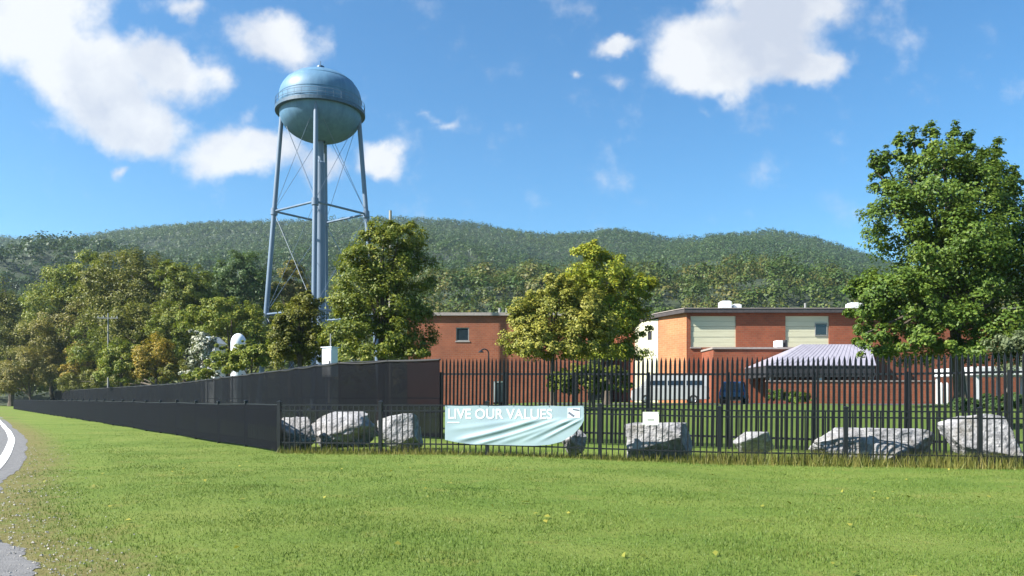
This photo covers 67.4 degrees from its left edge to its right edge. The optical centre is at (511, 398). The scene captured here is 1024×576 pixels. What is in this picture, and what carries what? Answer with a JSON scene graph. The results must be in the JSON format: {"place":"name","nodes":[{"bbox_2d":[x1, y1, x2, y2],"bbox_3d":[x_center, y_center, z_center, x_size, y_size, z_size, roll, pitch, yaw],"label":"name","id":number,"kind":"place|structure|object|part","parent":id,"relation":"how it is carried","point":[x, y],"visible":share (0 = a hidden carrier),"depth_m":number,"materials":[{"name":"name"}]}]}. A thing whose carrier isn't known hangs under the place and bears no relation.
{"place":"outdoors","nodes":[
{"label":"outdoors","id":0,"kind":"place"},
{"bbox_2d":[0,417,40,575],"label":"road","id":1,"kind":"structure","parent":0,"point":[18,560],"depth_m":13.61,"materials":[{"name":"grey asphalt"}]},
{"bbox_2d":[0,420,14,467],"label":"road edge line","id":2,"kind":"object","parent":1,"relation":"on","point":[5,454],"visible":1,"depth_m":25.71,"materials":[{"name":"paint"}]},
{"bbox_2d":[0,448,157,575],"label":"gravel","id":3,"kind":"structure","parent":0,"point":[42,527],"depth_m":8.75,"materials":[{"name":"stone"}]},
{"bbox_2d":[0,222,1014,406],"bbox_3d":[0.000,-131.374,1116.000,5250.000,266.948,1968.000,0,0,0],"label":"hills","id":4,"kind":"structure","parent":0,"point":[792,303],"depth_m":416.54,"materials":[{"name":"green plant"}]},
{"bbox_2d":[0,250,1020,396],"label":"woods","id":5,"kind":"object","parent":4,"relation":"on","point":[698,281],"visible":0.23,"depth_m":275.55,"materials":[{"name":"green plant"}]},
{"bbox_2d":[0,214,1023,298],"bbox_3d":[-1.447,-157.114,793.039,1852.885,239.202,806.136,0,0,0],"label":"hillside woods","id":6,"kind":"object","parent":4,"relation":"on","point":[805,249],"visible":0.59,"depth_m":872.06,"materials":[{"name":"green plant"}]},
{"bbox_2d":[0,400,1023,575],"bbox_3d":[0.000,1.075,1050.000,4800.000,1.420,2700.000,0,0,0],"label":"ground","id":7,"kind":"structure","parent":0,"point":[23,422],"depth_m":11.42,"materials":[{"name":"green plant"}]},
{"bbox_2d":[0,276,53,405],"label":"edge tree","id":8,"kind":"object","parent":7,"relation":"on","point":[8,312],"visible":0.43,"depth_m":159.26,"materials":[{"name":"green plant"}]},
{"bbox_2d":[0,344,71,399],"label":"brown shrub","id":9,"kind":"object","parent":7,"relation":"on","point":[12,377],"visible":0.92,"depth_m":148.21,"materials":[{"name":"green plant"}]},
{"bbox_2d":[0,319,96,399],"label":"olive tree","id":10,"kind":"object","parent":7,"relation":"on","point":[59,345],"visible":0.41,"depth_m":153.45,"materials":[{"name":"green plant"}]},
{"bbox_2d":[17,300,112,365],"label":"brown tree","id":11,"kind":"object","parent":7,"relation":"on","point":[41,325],"visible":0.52,"depth_m":145.21,"materials":[{"name":"green plant"}]},
{"bbox_2d":[18,249,114,389],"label":"tree","id":12,"kind":"object","parent":7,"relation":"on","point":[60,292],"visible":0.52,"depth_m":147.60,"materials":[{"name":"green plant"}]},
{"bbox_2d":[57,337,112,382],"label":"orange sapling","id":13,"kind":"object","parent":7,"relation":"on","point":[73,365],"visible":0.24,"depth_m":144.82,"materials":[{"name":"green plant"}]},
{"bbox_2d":[97,313,117,387],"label":"utility pole","id":14,"kind":"object","parent":7,"relation":"on","point":[107,318],"visible":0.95,"depth_m":113.41,"materials":[{"name":"white paint"}]},
{"bbox_2d":[92,337,144,386],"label":"green sapling","id":15,"kind":"object","parent":7,"relation":"on","point":[120,365],"visible":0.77,"depth_m":105.99,"materials":[{"name":"green plant"}]},
{"bbox_2d":[54,354,193,391],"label":"shrub thicket","id":16,"kind":"object","parent":7,"relation":"on","point":[86,377],"visible":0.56,"depth_m":123.28,"materials":[{"name":"green plant"}]},
{"bbox_2d":[71,247,180,384],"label":"tree","id":17,"kind":"object","parent":7,"relation":"on","point":[123,291],"visible":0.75,"depth_m":125.34,"materials":[{"name":"green plant"}]},
{"bbox_2d":[66,320,194,385],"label":"green tree","id":18,"kind":"object","parent":7,"relation":"on","point":[84,353],"visible":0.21,"depth_m":128.56,"materials":[{"name":"green plant"}]},
{"bbox_2d":[96,296,192,385],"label":"olive tree","id":19,"kind":"object","parent":7,"relation":"on","point":[132,326],"visible":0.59,"depth_m":116.10,"materials":[{"name":"green plant"}]},
{"bbox_2d":[13,399,276,449],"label":"fence","id":20,"kind":"object","parent":7,"relation":"on","point":[246,423],"visible":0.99,"depth_m":32.11,"materials":[{"name":"fabric"}]},
{"bbox_2d":[127,331,183,384],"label":"orange sapling","id":21,"kind":"object","parent":7,"relation":"on","point":[161,344],"visible":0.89,"depth_m":105.06,"materials":[{"name":"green plant"}]},
{"bbox_2d":[141,259,226,381],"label":"green tree","id":22,"kind":"object","parent":7,"relation":"on","point":[193,291],"visible":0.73,"depth_m":110.65,"materials":[{"name":"green plant"}]},
{"bbox_2d":[178,329,221,376],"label":"flowering shrub","id":23,"kind":"object","parent":7,"relation":"on","point":[203,344],"visible":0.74,"depth_m":81.39,"materials":[{"name":"white plant"}]},
{"bbox_2d":[201,336,226,377],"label":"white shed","id":24,"kind":"structure","parent":7,"relation":"on","point":[220,342],"depth_m":93.11,"materials":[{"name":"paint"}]},
{"bbox_2d":[181,340,253,380],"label":"green shrub","id":25,"kind":"object","parent":7,"relation":"on","point":[204,374],"visible":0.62,"depth_m":75.41,"materials":[{"name":"green plant"}]},
{"bbox_2d":[175,295,274,375],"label":"green tree","id":26,"kind":"object","parent":7,"relation":"on","point":[218,318],"visible":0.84,"depth_m":94.98,"materials":[{"name":"green plant"}]},
{"bbox_2d":[170,310,288,376],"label":"green tree","id":27,"kind":"object","parent":7,"relation":"on","point":[180,336],"visible":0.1,"depth_m":103.47,"materials":[{"name":"green plant"}]},
{"bbox_2d":[231,333,245,375],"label":"storage tank","id":28,"kind":"object","parent":7,"relation":"on","point":[237,338],"visible":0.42,"depth_m":87.31,"materials":[{"name":"white metal"}]},
{"bbox_2d":[201,249,282,371],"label":"green tree","id":29,"kind":"object","parent":7,"relation":"on","point":[255,279],"visible":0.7,"depth_m":133.44,"materials":[{"name":"green plant"}]},
{"bbox_2d":[54,359,440,436],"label":"screened fence","id":30,"kind":"object","parent":7,"relation":"on","point":[415,381],"visible":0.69,"depth_m":35.32,"materials":[{"name":"fabric"}]},
{"bbox_2d":[220,338,287,373],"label":"green shrub","id":31,"kind":"object","parent":7,"relation":"on","point":[259,354],"visible":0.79,"depth_m":65.38,"materials":[{"name":"green plant"}]},
{"bbox_2d":[259,260,310,368],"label":"brown tree","id":32,"kind":"object","parent":7,"relation":"on","point":[287,289],"visible":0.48,"depth_m":139.00,"materials":[{"name":"green plant"}]},
{"bbox_2d":[282,417,314,448],"bbox_3d":[-6.867,1.114,24.593,1.249,1.072,0.762,0,0,0],"label":"boulder","id":33,"kind":"object","parent":7,"relation":"on","point":[297,430],"visible":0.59,"depth_m":24.32,"materials":[{"name":"stone"}]},
{"bbox_2d":[264,290,336,369],"bbox_3d":[-14.752,-2.902,54.020,5.107,9.443,4.016,0,0,0],"label":"tree","id":34,"kind":"object","parent":7,"relation":"on","point":[302,337],"visible":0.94,"depth_m":53.16,"materials":[{"name":"green plant"}]},
{"bbox_2d":[259,61,377,371],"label":"water tower","id":35,"kind":"structure","parent":7,"relation":"on","point":[319,107],"depth_m":102.38,"materials":[{"name":"blue metal"}]},
{"bbox_2d":[321,334,338,363],"bbox_3d":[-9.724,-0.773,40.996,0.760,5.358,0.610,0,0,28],"label":"utility cabinet","id":36,"kind":"object","parent":7,"relation":"on","point":[330,354],"visible":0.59,"depth_m":40.78,"materials":[{"name":"white metal"}]},
{"bbox_3d":[-9.853,-1.922,40.750,0.600,1.400,0.058,0,0,28],"label":"door","id":37,"kind":"part","parent":36,"relation":"part of","materials":[{"name":"white paint"}]},
{"bbox_2d":[311,411,376,446],"bbox_3d":[-5.692,1.038,25.472,2.269,1.261,1.571,0,0,0],"label":"boulder","id":38,"kind":"object","parent":7,"relation":"on","point":[344,427],"visible":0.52,"depth_m":25.04,"materials":[{"name":"stone"}]},
{"bbox_2d":[316,215,443,362],"bbox_3d":[-8.448,-5.093,49.756,7.902,13.686,8.217,0,0,0],"label":"maple tree","id":39,"kind":"object","parent":7,"relation":"on","point":[387,325],"visible":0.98,"depth_m":48.65,"materials":[{"name":"green plant"}]},
{"bbox_2d":[389,210,391,359],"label":"utility pole","id":40,"kind":"object","parent":7,"relation":"on","point":[390,214],"visible":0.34,"depth_m":77.88,"materials":[{"name":"brown wood"}]},
{"bbox_2d":[377,413,422,448],"bbox_3d":[-3.538,1.051,24.214,1.430,1.186,0.908,0,0,0],"label":"boulder","id":41,"kind":"object","parent":7,"relation":"on","point":[404,429],"visible":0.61,"depth_m":23.85,"materials":[{"name":"stone"}]},
{"bbox_2d":[478,349,489,405],"bbox_3d":[-2.268,-1.532,62.000,0.957,5.014,0.480,0,0,0],"label":"gooseneck lamp","id":42,"kind":"object","parent":7,"relation":"on","point":[480,351],"visible":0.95,"depth_m":61.96,"materials":[{"name":"black metal"}]},
{"bbox_2d":[409,308,587,404],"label":"brick building","id":43,"kind":"structure","parent":7,"relation":"on","point":[467,336],"depth_m":82.00,"materials":[{"name":"red brick"}]},
{"bbox_2d":[455,328,469,341],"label":"window","id":44,"kind":"structure","parent":43,"relation":"in","point":[462,334],"depth_m":82.10,"materials":[{"name":"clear glass"}]},
{"bbox_2d":[493,381,502,401],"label":"door","id":45,"kind":"structure","parent":43,"relation":"in","point":[493,381],"depth_m":82.12,"materials":[{"name":"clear glass"}]},
{"bbox_2d":[43,458,1001,575],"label":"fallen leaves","id":46,"kind":"object","parent":7,"relation":"on","point":[715,552],"visible":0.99,"depth_m":11.74,"materials":[{"name":"yellow plant"}]},
{"bbox_2d":[495,273,622,405],"bbox_3d":[2.740,-3.349,44.608,7.522,7.905,5.702,0,0,0],"label":"yellow tree","id":47,"kind":"object","parent":7,"relation":"on","point":[534,332],"visible":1,"depth_m":43.98,"materials":[{"name":"green plant"}]},
{"bbox_2d":[562,429,586,455],"bbox_3d":[1.763,1.266,22.610,0.808,0.924,0.741,0,0,-21],"label":"boulder","id":48,"kind":"object","parent":7,"relation":"on","point":[579,437],"visible":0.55,"depth_m":22.35,"materials":[{"name":"stone"}]},
{"bbox_2d":[545,363,632,410],"bbox_3d":[4.060,-0.520,39.987,4.682,2.697,2.303,0,0,0],"label":"shrub","id":49,"kind":"object","parent":7,"relation":"on","point":[609,385],"visible":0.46,"depth_m":39.52,"materials":[{"name":"green plant"}]},
{"bbox_2d":[553,239,659,403],"bbox_3d":[6.206,-4.956,50.834,7.157,11.094,6.427,0,0,0],"label":"green tree","id":50,"kind":"object","parent":7,"relation":"on","point":[631,310],"visible":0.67,"depth_m":50.06,"materials":[{"name":"green plant"}]},
{"bbox_2d":[273,441,1023,470],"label":"tall grass","id":51,"kind":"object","parent":7,"relation":"on","point":[965,462],"visible":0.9,"depth_m":20.33,"materials":[{"name":"green plant"}]},
{"bbox_2d":[276,400,1023,465],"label":"picket fence","id":52,"kind":"object","parent":7,"relation":"on","point":[845,411],"visible":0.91,"depth_m":20.73,"materials":[{"name":"black metal"}]},
{"bbox_2d":[445,404,583,445],"bbox_3d":[0.036,0.736,21.606,3.970,1.168,0.107,0,0,11],"label":"banner","id":53,"kind":"object","parent":52,"relation":"attached to","point":[517,425],"visible":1,"depth_m":21.60,"materials":[{"name":"fabric"}]},
{"bbox_2d":[643,412,658,424],"bbox_3d":[3.780,0.545,20.908,0.430,0.360,0.020,0,0,11],"label":"notice sign","id":54,"kind":"object","parent":52,"relation":"attached to","point":[650,418],"visible":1,"depth_m":20.90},
{"bbox_2d":[624,422,692,458],"bbox_3d":[4.223,1.224,22.056,1.914,1.086,1.240,0,0,12],"label":"boulder","id":55,"kind":"object","parent":7,"relation":"on","point":[659,436],"visible":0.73,"depth_m":21.61,"materials":[{"name":"stone"}]},
{"bbox_2d":[440,352,1023,452],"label":"palisade fence","id":56,"kind":"object","parent":7,"relation":"on","point":[1008,387],"visible":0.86,"depth_m":25.83,"materials":[{"name":"black metal"}]},
{"bbox_2d":[733,431,773,451],"bbox_3d":[7.528,1.405,24.010,1.075,0.738,0.802,0,0,38],"label":"boulder","id":57,"kind":"object","parent":7,"relation":"on","point":[755,441],"visible":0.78,"depth_m":23.87,"materials":[{"name":"stone"}]},
{"bbox_2d":[768,388,811,403],"bbox_3d":[18.192,-0.059,49.966,3.477,1.251,2.086,0,0,0],"label":"entrance shrub","id":58,"kind":"object","parent":7,"relation":"on","point":[784,395],"visible":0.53,"depth_m":49.84,"materials":[{"name":"green plant"}]},
{"bbox_2d":[601,301,1020,402],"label":"brick building","id":59,"kind":"structure","parent":7,"relation":"on","point":[726,329],"depth_m":70.00,"materials":[{"name":"red brick"}]},
{"bbox_2d":[815,323,826,335],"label":"window","id":60,"kind":"structure","parent":59,"relation":"in","point":[820,328],"depth_m":70.05,"materials":[{"name":"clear glass"}]},
{"bbox_2d":[809,427,934,463],"bbox_3d":[9.848,1.302,20.968,3.341,1.014,1.895,0,0,0],"label":"boulder","id":61,"kind":"object","parent":7,"relation":"on","point":[883,440],"visible":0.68,"depth_m":20.39,"materials":[{"name":"stone"}]},
{"bbox_2d":[840,119,1023,400],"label":"spreading tree","id":62,"kind":"object","parent":7,"relation":"on","point":[954,247],"visible":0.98,"depth_m":38.60,"materials":[{"name":"green plant"}]},
{"bbox_2d":[938,414,1022,462],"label":"boulder","id":63,"kind":"object","parent":7,"relation":"on","point":[990,437],"visible":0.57,"depth_m":20.31,"materials":[{"name":"stone"}]},
{"bbox_2d":[947,392,1021,414],"bbox_3d":[19.978,0.522,30.996,4.816,1.719,1.858,0,0,0],"label":"dark hedge","id":64,"kind":"object","parent":7,"relation":"on","point":[989,400],"visible":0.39,"depth_m":30.70,"materials":[{"name":"green plant"}]},
{"bbox_2d":[980,330,1023,374],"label":"grey shrub","id":65,"kind":"object","parent":7,"relation":"on","point":[1013,343],"visible":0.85,"depth_m":33.03,"materials":[{"name":"green plant"}]},
{"bbox_2d":[0,0,1023,267],"label":"sky","id":66,"kind":"structure","parent":0,"point":[670,118],"materials":[{"name":"blue"}]},
{"bbox_2d":[537,403,943,404],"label":"parking lot","id":67,"kind":"structure","parent":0,"point":[710,404],"depth_m":50.05,"materials":[{"name":"grey asphalt"}]},
{"bbox_2d":[630,375,709,402],"bbox_3d":[12.482,-0.759,60.999,6.110,2.305,2.040,0,0,8],"label":"parked van","id":68,"kind":"object","parent":67,"relation":"on","point":[686,388],"visible":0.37,"depth_m":60.02,"materials":[{"name":"white paint"}]},
{"bbox_3d":[12.847,-1.222,60.035,1.333,0.368,0.075,0,0,8],"label":"side window","id":69,"kind":"part","parent":68,"relation":"part of","materials":[{"name":"blue glass"}]},
{"bbox_3d":[14.266,-1.222,59.835,1.333,0.368,0.075,0,0,8],"label":"side window","id":70,"kind":"part","parent":68,"relation":"part of","materials":[{"name":"blue glass"}]},
{"bbox_2d":[719,381,748,403],"bbox_3d":[16.494,-0.419,56.995,1.890,1.625,4.510,0,0,20],"label":"parked car","id":71,"kind":"object","parent":67,"relation":"on","point":[734,391],"visible":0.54,"depth_m":55.12,"materials":[{"name":"blue paint"}]},
{"bbox_3d":[15.813,-0.857,55.125,1.557,0.517,0.249,0,0,20],"label":"rear window","id":72,"kind":"part","parent":71,"relation":"part of","materials":[{"name":"blue glass"}]},
{"bbox_2d":[765,380,935,403],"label":"brick wall","id":73,"kind":"structure","parent":67,"relation":"on","point":[863,391],"depth_m":58.60,"materials":[{"name":"red brick"}]},
{"bbox_2d":[937,383,942,404],"bbox_3d":[27.917,-0.279,50.000,0.408,1.530,0.408,0,0,0],"label":"bollard","id":74,"kind":"object","parent":67,"relation":"on","point":[941,393],"visible":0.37,"depth_m":49.89,"materials":[{"name":"white paint"}]},
{"bbox_2d":[946,383,948,403],"bbox_3d":[28.296,-0.279,50.000,0.408,1.530,0.408,0,0,0],"label":"bollard","id":75,"kind":"object","parent":67,"relation":"on","point":[947,387],"visible":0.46,"depth_m":49.90,"materials":[{"name":"white paint"}]},
{"bbox_2d":[935,367,1021,403],"bbox_3d":[35.454,-0.821,55.750,6.986,2.774,5.500,0,0,0],"label":"carport","id":76,"kind":"object","parent":67,"relation":"on","point":[977,379],"visible":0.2,"depth_m":54.01,"materials":[{"name":"white paint"}]}
]}

